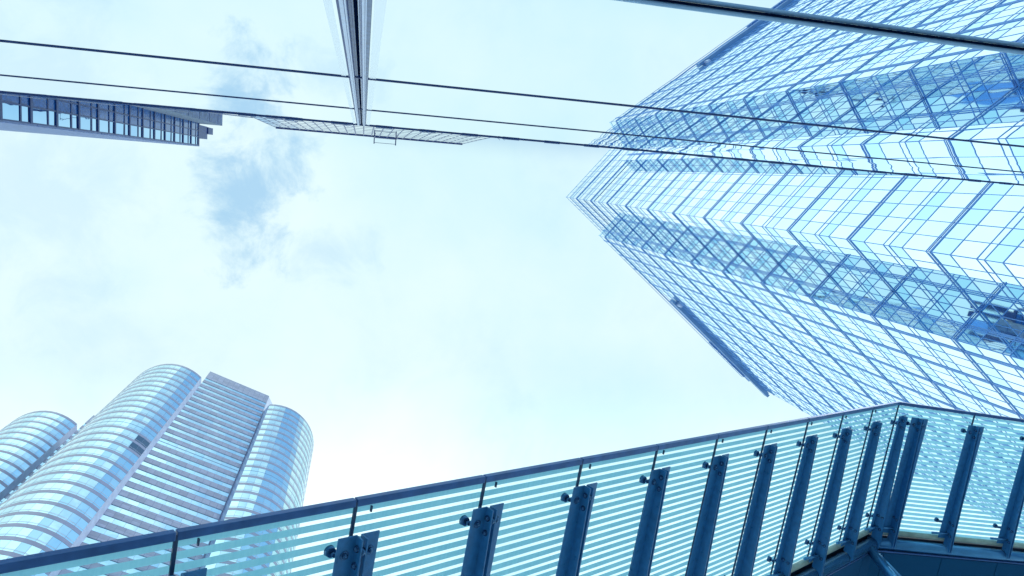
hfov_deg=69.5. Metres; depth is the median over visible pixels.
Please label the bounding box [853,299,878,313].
window pane
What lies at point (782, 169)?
window pane
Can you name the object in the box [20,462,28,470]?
window pane
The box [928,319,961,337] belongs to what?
window pane
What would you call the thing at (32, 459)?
window pane
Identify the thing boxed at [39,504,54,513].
window pane
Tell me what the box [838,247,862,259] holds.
window pane
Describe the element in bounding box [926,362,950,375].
window pane
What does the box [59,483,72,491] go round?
window pane
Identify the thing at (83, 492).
window pane
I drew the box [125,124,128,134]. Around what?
window pane
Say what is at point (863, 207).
window pane
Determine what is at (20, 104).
window frame
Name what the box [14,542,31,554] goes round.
window pane
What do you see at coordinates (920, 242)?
window pane
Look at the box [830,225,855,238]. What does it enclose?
window pane
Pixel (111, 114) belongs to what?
window pane
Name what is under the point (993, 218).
window pane
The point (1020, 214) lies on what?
window pane
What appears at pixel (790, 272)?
window pane
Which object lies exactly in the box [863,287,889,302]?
window pane
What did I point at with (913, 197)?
window pane
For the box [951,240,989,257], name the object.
window pane
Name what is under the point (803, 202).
window pane
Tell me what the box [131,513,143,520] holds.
window pane
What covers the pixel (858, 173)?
window pane
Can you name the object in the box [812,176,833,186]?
window pane
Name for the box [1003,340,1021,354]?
window pane
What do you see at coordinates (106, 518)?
window pane
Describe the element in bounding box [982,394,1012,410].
window pane
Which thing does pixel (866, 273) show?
window pane
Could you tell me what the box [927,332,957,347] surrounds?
window pane
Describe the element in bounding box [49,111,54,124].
window pane
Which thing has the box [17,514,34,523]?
window pane
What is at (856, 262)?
window pane
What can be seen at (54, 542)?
window pane
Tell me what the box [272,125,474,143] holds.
window pane
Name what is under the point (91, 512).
window pane
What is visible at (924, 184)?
window pane
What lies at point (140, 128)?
window pane
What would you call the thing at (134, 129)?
window pane
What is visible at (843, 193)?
window pane
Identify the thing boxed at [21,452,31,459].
window pane
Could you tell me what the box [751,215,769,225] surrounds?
window pane
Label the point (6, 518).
window pane
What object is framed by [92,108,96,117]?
window pane
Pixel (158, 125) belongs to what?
window pane
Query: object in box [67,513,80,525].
window pane
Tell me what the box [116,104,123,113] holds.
window pane
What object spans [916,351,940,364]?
window pane
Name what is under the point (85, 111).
window pane
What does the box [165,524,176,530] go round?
window pane
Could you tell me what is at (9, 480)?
window pane
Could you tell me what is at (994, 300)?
window pane
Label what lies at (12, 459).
window pane
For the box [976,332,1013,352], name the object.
window pane
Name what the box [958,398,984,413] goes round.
window pane
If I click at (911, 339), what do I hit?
window pane
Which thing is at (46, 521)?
window pane
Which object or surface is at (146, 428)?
window pane
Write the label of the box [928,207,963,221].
window pane
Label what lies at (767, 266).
window pane
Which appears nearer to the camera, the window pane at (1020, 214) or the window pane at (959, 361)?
the window pane at (1020, 214)
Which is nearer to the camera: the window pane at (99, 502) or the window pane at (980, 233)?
the window pane at (980, 233)
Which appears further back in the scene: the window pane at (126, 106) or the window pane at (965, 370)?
the window pane at (126, 106)
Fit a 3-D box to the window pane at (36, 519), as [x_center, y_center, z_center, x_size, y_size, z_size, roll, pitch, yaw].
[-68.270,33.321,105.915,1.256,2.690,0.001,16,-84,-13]
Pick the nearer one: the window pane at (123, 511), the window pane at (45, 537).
the window pane at (45, 537)
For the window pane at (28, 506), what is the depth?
109.16 m
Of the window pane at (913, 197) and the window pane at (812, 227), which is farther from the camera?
the window pane at (812, 227)
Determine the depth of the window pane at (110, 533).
115.30 m
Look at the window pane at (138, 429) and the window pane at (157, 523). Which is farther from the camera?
the window pane at (138, 429)
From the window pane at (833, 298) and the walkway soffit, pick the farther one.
the window pane at (833, 298)
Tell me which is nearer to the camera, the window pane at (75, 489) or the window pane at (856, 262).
the window pane at (856, 262)
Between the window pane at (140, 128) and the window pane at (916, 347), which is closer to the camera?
the window pane at (916, 347)
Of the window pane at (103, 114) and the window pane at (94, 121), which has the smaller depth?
the window pane at (94, 121)
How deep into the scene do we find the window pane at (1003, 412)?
54.12 m
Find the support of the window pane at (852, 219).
in the stepped glass tower at (813, 291)
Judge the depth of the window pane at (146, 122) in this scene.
69.08 m
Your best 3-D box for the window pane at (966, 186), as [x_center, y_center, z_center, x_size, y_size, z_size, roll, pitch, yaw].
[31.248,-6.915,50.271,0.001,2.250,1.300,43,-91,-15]
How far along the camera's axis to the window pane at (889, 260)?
54.61 m
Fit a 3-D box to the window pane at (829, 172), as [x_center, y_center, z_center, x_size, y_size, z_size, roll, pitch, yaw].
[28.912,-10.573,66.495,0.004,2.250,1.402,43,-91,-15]
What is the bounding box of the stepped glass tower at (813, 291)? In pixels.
[566,149,1023,531]
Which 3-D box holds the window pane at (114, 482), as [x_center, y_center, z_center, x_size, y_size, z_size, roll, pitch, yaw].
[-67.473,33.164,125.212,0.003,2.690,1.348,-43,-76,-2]
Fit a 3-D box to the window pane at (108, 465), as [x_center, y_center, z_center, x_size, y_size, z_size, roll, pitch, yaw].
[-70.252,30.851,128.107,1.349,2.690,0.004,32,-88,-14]
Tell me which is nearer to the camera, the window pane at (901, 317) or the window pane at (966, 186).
the window pane at (966, 186)
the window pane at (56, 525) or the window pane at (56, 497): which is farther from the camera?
the window pane at (56, 497)
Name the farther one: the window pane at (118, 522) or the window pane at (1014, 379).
the window pane at (118, 522)
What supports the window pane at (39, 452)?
in the granite tower at (31, 443)
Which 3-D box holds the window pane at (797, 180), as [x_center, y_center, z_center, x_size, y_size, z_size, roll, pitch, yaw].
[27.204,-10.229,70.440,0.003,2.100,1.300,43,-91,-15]
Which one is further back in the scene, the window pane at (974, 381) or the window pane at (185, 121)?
the window pane at (185, 121)
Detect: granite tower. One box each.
[0,364,313,575]
[0,411,93,503]
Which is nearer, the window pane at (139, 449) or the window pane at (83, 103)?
the window pane at (83, 103)
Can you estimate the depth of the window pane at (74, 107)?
51.78 m
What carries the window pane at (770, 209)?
in the stepped glass tower at (813, 291)
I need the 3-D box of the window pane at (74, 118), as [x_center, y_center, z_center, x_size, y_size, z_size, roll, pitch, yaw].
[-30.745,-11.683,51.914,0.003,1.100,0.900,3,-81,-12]
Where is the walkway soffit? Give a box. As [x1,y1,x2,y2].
[826,550,1023,575]
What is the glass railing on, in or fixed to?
attached to the walkway soffit
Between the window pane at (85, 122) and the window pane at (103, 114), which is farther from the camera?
the window pane at (103, 114)
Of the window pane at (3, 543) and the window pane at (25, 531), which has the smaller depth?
the window pane at (3, 543)
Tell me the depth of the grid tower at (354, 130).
105.77 m
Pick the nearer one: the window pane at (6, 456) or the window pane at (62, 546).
the window pane at (62, 546)
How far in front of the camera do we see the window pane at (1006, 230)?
44.79 m
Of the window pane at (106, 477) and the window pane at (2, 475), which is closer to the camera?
the window pane at (106, 477)
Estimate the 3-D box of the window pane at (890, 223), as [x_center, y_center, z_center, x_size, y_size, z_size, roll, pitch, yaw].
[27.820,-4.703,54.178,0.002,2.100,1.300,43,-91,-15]
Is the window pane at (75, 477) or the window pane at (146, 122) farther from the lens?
the window pane at (75, 477)
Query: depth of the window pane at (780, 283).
71.87 m
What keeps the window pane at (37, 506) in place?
in the granite tower at (162, 447)
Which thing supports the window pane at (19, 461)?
in the granite tower at (31, 443)
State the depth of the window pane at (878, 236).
54.16 m
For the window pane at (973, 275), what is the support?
in the stepped glass tower at (813, 291)
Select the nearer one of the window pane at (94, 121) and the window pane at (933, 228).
the window pane at (933, 228)
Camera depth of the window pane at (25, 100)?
44.28 m
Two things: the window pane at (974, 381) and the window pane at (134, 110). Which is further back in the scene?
the window pane at (134, 110)
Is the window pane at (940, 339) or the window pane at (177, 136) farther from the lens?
the window pane at (177, 136)
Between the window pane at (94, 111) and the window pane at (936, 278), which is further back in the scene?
the window pane at (94, 111)
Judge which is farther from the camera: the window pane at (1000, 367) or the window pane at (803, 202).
the window pane at (803, 202)
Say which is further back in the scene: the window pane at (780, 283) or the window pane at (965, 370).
the window pane at (780, 283)
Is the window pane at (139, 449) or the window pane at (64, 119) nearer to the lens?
the window pane at (64, 119)
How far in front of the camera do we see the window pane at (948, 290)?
51.26 m
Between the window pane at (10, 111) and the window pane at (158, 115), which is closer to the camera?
the window pane at (10, 111)
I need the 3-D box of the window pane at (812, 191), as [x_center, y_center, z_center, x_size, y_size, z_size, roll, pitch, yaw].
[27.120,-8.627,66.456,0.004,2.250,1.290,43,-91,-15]
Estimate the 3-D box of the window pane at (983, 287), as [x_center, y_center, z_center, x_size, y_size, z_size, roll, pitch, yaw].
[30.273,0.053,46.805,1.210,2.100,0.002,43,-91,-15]
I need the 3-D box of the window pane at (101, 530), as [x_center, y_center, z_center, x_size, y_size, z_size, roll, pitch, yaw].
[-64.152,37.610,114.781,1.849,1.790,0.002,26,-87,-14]
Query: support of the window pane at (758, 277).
in the stepped glass tower at (813, 291)
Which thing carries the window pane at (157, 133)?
in the office wing
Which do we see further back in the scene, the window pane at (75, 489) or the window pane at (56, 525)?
the window pane at (75, 489)
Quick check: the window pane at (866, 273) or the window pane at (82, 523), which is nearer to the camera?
the window pane at (866, 273)
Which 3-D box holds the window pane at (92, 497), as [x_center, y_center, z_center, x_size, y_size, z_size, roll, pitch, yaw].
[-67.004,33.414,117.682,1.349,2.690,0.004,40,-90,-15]
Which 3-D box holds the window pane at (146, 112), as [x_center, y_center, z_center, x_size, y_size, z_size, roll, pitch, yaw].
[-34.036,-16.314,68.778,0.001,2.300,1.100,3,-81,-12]
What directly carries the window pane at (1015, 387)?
in the stepped glass tower at (813, 291)
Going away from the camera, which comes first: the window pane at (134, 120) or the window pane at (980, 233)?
the window pane at (980, 233)
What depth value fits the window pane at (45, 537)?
103.00 m
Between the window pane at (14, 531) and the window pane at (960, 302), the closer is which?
the window pane at (960, 302)
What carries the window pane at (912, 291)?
in the stepped glass tower at (813, 291)
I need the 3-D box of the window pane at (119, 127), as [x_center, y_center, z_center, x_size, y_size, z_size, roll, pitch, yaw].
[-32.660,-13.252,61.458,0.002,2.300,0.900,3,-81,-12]
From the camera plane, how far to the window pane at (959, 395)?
57.90 m
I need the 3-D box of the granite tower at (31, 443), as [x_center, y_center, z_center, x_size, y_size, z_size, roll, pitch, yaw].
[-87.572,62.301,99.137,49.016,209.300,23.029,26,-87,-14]
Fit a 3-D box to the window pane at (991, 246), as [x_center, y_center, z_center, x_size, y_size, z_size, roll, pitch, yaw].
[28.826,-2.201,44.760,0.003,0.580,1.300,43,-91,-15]
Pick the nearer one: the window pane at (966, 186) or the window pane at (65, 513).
the window pane at (966, 186)
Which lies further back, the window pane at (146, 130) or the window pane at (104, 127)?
the window pane at (146, 130)
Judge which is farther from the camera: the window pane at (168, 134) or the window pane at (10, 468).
the window pane at (10, 468)
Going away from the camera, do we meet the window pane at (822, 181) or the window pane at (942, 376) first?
the window pane at (942, 376)
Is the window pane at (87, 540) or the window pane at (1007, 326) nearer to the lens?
the window pane at (1007, 326)
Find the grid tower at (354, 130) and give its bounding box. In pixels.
[250,116,488,144]
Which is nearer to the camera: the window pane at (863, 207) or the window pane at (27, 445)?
the window pane at (863, 207)
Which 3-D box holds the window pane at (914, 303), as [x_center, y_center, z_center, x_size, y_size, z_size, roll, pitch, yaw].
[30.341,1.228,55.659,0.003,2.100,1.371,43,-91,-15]
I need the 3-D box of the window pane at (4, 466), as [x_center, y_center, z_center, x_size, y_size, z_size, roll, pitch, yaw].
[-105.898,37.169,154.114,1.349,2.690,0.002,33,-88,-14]
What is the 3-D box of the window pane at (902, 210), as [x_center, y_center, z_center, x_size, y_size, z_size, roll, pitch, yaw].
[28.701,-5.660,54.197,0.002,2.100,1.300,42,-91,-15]
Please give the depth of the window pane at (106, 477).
124.94 m
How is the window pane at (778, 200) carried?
in the stepped glass tower at (813, 291)
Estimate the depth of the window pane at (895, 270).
54.92 m
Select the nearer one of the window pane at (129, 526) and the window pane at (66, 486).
the window pane at (66, 486)
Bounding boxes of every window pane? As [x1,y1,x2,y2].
[0,462,9,469]
[0,472,7,480]
[0,515,13,523]
[0,527,11,535]
[0,540,10,549]
[1,453,11,459]
[2,94,18,103]
[2,103,19,120]
[3,476,13,484]
[3,540,20,551]
[5,527,22,535]
[6,465,15,473]
[7,456,18,462]
[8,514,24,522]
[9,504,24,512]
[12,469,21,477]
[14,459,23,465]
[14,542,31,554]
[15,449,25,455]
[16,527,32,537]
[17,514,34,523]
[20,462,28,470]
[20,503,35,510]
[21,95,28,104]
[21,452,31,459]
[22,106,28,121]
[23,443,32,449]
[24,545,41,555]
[26,529,42,540]
[27,456,36,463]
[27,515,43,524]
[29,446,38,452]
[29,503,44,511]
[31,492,45,499]
[33,96,46,108]
[33,108,46,123]
[35,449,43,457]
[36,532,52,544]
[37,517,53,527]
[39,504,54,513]
[40,493,54,500]
[46,537,61,550]
[47,520,62,532]
[48,506,63,515]
[49,99,54,109]
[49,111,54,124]
[49,493,63,501]
[50,483,64,489]
[57,509,72,519]
[57,524,71,537]
[57,542,68,549]
[58,101,70,112]
[58,495,72,504]
[59,113,70,127]
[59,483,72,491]
[65,530,78,543]
[67,498,81,508]
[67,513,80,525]
[68,474,81,481]
[68,485,81,494]
[72,104,77,113]
[72,115,77,128]
[75,518,87,530]
[76,502,89,513]
[77,476,89,484]
[77,488,89,498]
[80,101,90,105]
[80,106,90,116]
[81,117,90,129]
[83,537,98,543]
[84,507,96,519]
[85,467,97,475]
[85,479,97,488]
[85,492,97,502]
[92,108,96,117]
[92,119,96,130]
[92,525,106,533]
[93,470,105,478]
[93,497,104,508]
[94,483,105,493]
[99,103,107,109]
[100,110,107,119]
[100,120,108,132]
[100,514,114,522]
[101,461,112,469]
[101,473,112,483]
[101,487,111,498]
[104,529,118,537]
[108,504,121,511]
[109,465,119,474]
[109,478,118,488]
[110,112,113,120]
[110,122,113,132]
[112,519,126,526]
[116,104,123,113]
[116,113,123,122]
[116,123,123,134]
[116,534,127,538]
[119,508,132,516]
[124,523,137,530]
[125,105,128,114]
[125,115,128,123]
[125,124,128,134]
[129,442,137,450]
[131,105,137,116]
[131,117,137,124]
[131,125,137,135]
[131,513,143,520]
[134,423,144,432]
[135,435,143,443]
[135,446,143,455]
[135,527,148,533]
[139,127,141,136]
[141,426,150,436]
[141,439,149,447]
[142,517,155,523]
[144,109,149,118]
[144,119,149,127]
[144,128,149,137]
[147,430,156,441]
[153,520,166,527]
[155,130,160,139]
[156,112,160,121]
[156,122,160,129]
[157,438,168,445]
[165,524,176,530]
[166,115,170,123]
[166,124,170,130]
[166,132,170,140]
[166,441,178,449]
[175,133,179,141]
[176,117,179,125]
[184,119,187,127]
[184,135,187,142]
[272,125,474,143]
[750,271,765,281]
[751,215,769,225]
[757,262,775,272]
[760,205,779,215]
[769,195,788,205]
[772,165,791,174]
[772,277,790,288]
[774,218,794,229]
[778,186,797,195]
[780,267,799,278]
[783,208,804,218]
[788,176,806,185]
[793,197,814,207]
[795,283,814,295]
[797,166,814,175]
[801,221,823,233]
[802,187,824,197]
[804,273,825,285]
[811,210,833,222]
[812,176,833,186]
[821,168,839,175]
[821,199,844,210]
[823,291,845,304]
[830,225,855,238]
[830,237,854,249]
[831,188,854,199]
[833,279,855,293]
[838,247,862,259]
[840,213,866,225]
[841,177,865,187]
[847,257,871,269]
[851,201,878,213]
[852,171,869,176]
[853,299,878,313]
[853,311,875,322]
[856,267,880,279]
[862,190,889,201]
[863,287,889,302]
[865,230,893,243]
[865,243,891,255]
[865,277,889,289]
[873,178,900,189]
[875,254,900,266]
[877,217,905,230]
[884,264,910,277]
[889,204,917,217]
[889,309,916,324]
[889,321,913,334]
[893,275,919,288]
[900,191,929,204]
[900,296,929,312]
[900,333,923,345]
[902,285,929,299]
[903,234,937,250]
[903,248,933,262]
[907,341,932,355]
[911,178,941,190]
[913,260,944,274]
[915,220,949,235]
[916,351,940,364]
[922,271,954,286]
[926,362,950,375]
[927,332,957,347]
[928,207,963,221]
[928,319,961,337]
[933,283,963,297]
[933,370,958,384]
[939,305,974,324]
[940,346,967,359]
[941,193,976,207]
[941,379,966,393]
[942,294,973,309]
[947,354,977,370]
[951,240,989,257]
[951,390,975,403]
[952,256,985,271]
[953,180,986,193]
[957,365,986,380]
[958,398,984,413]
[963,269,996,284]
[965,225,1002,242]
[966,376,995,391]
[973,281,1006,296]
[974,385,1004,401]
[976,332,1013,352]
[977,347,1008,363]
[978,210,1017,226]
[978,244,996,258]
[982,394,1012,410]
[983,293,1016,309]
[989,317,1023,337]
[989,361,1020,376]
[992,195,1023,210]
[992,228,1010,243]
[993,305,1023,321]
[993,406,1018,417]
[997,370,1023,385]
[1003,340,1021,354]
[1006,212,1023,227]
[1006,381,1023,392]
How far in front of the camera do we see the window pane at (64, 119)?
50.17 m
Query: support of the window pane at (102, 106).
in the office wing
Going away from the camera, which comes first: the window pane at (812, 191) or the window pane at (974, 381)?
the window pane at (974, 381)
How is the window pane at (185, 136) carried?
in the office wing
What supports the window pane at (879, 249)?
in the stepped glass tower at (813, 291)
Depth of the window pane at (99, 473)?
124.67 m
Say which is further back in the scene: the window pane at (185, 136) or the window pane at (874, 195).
the window pane at (185, 136)
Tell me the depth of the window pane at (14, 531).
102.00 m
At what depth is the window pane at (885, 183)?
58.34 m
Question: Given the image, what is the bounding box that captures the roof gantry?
[374,136,397,145]
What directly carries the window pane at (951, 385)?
in the stepped glass tower at (813, 291)
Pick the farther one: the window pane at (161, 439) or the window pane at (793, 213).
the window pane at (161, 439)
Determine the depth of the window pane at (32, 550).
99.75 m
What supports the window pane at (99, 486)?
in the granite tower at (162, 447)
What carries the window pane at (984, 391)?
in the stepped glass tower at (813, 291)
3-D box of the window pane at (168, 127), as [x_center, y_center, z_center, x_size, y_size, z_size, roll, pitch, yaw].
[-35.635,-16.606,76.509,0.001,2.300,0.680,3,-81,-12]
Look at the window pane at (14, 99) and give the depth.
42.50 m
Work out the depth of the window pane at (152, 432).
147.43 m
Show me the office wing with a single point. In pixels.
(83, 119)
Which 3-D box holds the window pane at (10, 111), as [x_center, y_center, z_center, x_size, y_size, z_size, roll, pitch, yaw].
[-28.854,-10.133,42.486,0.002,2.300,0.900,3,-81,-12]
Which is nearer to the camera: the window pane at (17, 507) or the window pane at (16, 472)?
the window pane at (17, 507)
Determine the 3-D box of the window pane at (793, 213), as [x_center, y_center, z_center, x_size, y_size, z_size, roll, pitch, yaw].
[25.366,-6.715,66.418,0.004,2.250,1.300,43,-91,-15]
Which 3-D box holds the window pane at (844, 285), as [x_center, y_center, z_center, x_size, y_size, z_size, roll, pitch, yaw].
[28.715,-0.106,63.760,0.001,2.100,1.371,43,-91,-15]
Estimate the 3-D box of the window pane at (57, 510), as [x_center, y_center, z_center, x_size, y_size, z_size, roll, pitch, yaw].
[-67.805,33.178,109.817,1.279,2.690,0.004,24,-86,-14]
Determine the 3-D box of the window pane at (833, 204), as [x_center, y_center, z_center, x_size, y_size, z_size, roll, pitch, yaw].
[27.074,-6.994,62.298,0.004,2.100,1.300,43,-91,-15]
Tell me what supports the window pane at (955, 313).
in the stepped glass tower at (813, 291)
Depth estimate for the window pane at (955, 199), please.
50.24 m
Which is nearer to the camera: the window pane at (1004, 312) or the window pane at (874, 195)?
the window pane at (1004, 312)
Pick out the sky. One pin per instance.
(431, 312)
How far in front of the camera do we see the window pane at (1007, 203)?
46.18 m
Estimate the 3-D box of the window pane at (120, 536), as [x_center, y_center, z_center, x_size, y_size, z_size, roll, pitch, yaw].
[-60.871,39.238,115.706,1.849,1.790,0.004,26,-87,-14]
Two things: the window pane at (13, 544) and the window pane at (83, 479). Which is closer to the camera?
the window pane at (13, 544)
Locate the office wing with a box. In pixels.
[0,94,222,145]
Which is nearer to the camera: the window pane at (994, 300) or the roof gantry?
the window pane at (994, 300)
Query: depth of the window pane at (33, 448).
165.36 m
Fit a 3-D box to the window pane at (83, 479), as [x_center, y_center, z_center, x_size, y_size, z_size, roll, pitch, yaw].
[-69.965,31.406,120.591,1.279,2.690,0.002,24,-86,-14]
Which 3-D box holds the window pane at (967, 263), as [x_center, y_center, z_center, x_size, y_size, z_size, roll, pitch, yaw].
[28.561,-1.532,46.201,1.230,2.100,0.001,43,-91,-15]
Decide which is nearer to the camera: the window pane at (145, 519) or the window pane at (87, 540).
the window pane at (87, 540)
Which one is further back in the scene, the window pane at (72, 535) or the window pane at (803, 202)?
the window pane at (72, 535)
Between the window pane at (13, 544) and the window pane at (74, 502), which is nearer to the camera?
the window pane at (13, 544)
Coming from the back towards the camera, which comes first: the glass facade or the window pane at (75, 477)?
the window pane at (75, 477)
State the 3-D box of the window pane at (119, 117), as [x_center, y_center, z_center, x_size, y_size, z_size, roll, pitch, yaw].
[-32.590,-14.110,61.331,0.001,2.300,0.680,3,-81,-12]
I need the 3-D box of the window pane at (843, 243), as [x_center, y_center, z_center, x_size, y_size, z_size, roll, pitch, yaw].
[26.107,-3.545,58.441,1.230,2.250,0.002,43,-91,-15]
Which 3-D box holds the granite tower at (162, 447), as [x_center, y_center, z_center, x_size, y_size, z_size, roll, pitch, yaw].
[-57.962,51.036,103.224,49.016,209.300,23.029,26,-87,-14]
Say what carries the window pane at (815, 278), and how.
in the stepped glass tower at (813, 291)
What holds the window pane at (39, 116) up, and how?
in the office wing
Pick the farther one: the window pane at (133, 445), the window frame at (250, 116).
the window pane at (133, 445)
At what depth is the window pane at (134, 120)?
65.32 m
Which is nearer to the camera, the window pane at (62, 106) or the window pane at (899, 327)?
the window pane at (62, 106)
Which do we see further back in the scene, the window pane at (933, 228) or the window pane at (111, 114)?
the window pane at (111, 114)
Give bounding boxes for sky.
[0,113,1023,575]
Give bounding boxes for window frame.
[0,94,198,144]
[250,116,486,143]
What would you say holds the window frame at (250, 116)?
in the grid tower at (354, 130)
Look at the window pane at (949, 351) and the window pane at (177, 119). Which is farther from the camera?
the window pane at (177, 119)
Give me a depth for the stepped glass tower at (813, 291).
67.43 m
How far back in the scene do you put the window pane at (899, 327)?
55.78 m
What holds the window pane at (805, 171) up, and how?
in the stepped glass tower at (813, 291)
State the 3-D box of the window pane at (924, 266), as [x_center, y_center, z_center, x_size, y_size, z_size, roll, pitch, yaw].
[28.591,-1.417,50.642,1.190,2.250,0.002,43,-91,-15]
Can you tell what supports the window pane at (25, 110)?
in the office wing
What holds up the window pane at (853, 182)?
in the stepped glass tower at (813, 291)
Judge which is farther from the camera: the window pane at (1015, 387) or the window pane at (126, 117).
the window pane at (126, 117)
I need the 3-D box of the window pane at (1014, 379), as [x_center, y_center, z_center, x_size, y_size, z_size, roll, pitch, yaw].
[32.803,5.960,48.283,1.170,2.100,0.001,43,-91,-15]
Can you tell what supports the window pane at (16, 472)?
in the granite tower at (31, 443)
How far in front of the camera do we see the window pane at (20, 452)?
161.25 m
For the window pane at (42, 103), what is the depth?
46.30 m
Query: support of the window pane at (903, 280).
in the stepped glass tower at (813, 291)
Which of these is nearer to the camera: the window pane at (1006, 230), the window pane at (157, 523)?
the window pane at (1006, 230)
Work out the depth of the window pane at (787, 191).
70.41 m
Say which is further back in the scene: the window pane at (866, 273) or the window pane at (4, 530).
the window pane at (4, 530)
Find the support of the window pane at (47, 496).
in the granite tower at (162, 447)
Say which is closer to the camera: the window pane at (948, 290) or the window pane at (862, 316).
the window pane at (948, 290)
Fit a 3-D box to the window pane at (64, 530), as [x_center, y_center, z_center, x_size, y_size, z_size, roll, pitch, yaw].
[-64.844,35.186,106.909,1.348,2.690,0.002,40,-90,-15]
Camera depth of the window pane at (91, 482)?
120.90 m
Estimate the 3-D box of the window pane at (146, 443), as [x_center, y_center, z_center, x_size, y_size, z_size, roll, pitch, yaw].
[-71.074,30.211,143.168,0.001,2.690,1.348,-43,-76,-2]
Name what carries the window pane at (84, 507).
in the granite tower at (162, 447)
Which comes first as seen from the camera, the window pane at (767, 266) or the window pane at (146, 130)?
the window pane at (146, 130)
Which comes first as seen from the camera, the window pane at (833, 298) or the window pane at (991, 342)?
the window pane at (991, 342)
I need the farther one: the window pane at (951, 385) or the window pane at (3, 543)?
the window pane at (3, 543)
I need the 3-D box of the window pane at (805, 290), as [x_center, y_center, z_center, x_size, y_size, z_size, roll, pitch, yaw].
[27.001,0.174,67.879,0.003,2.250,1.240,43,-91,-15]
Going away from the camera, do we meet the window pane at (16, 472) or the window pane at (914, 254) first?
the window pane at (914, 254)
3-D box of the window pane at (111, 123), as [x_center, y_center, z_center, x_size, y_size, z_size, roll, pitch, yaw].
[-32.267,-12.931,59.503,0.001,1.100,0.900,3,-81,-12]
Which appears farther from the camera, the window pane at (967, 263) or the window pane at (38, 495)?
the window pane at (38, 495)
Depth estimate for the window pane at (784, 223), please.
66.42 m
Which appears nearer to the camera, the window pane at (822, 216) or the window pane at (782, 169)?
the window pane at (822, 216)
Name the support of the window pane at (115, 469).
in the granite tower at (162, 447)
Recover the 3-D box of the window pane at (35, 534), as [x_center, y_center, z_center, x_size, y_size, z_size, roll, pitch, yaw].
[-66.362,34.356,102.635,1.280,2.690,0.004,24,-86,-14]
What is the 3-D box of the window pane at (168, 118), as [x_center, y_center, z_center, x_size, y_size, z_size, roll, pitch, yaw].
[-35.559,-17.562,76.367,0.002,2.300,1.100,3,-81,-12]
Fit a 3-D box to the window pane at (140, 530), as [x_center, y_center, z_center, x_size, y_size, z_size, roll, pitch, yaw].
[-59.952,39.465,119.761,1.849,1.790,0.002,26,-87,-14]
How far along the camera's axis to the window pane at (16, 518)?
105.44 m
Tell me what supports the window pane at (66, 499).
in the granite tower at (162, 447)
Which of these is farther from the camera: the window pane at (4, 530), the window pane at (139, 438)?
the window pane at (139, 438)
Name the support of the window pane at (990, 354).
in the stepped glass tower at (813, 291)
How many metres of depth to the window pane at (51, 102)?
47.98 m
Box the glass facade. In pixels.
[0,0,1023,185]
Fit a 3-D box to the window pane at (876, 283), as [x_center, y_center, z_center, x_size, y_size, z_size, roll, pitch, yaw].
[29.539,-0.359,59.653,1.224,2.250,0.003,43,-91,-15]
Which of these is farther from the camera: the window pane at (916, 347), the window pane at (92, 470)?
the window pane at (92, 470)
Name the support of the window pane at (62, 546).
in the granite tower at (162, 447)
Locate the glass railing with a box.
[0,401,1023,575]
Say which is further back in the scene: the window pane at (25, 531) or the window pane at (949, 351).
the window pane at (25, 531)
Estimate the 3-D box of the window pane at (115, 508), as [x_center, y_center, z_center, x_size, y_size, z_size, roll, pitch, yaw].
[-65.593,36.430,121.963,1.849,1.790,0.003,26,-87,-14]
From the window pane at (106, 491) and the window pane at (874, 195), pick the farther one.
the window pane at (106, 491)
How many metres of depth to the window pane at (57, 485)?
116.50 m
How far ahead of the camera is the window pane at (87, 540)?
111.37 m
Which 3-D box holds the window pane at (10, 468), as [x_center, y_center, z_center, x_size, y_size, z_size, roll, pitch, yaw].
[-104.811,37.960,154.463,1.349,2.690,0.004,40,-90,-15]
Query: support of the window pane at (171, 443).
in the granite tower at (162, 447)

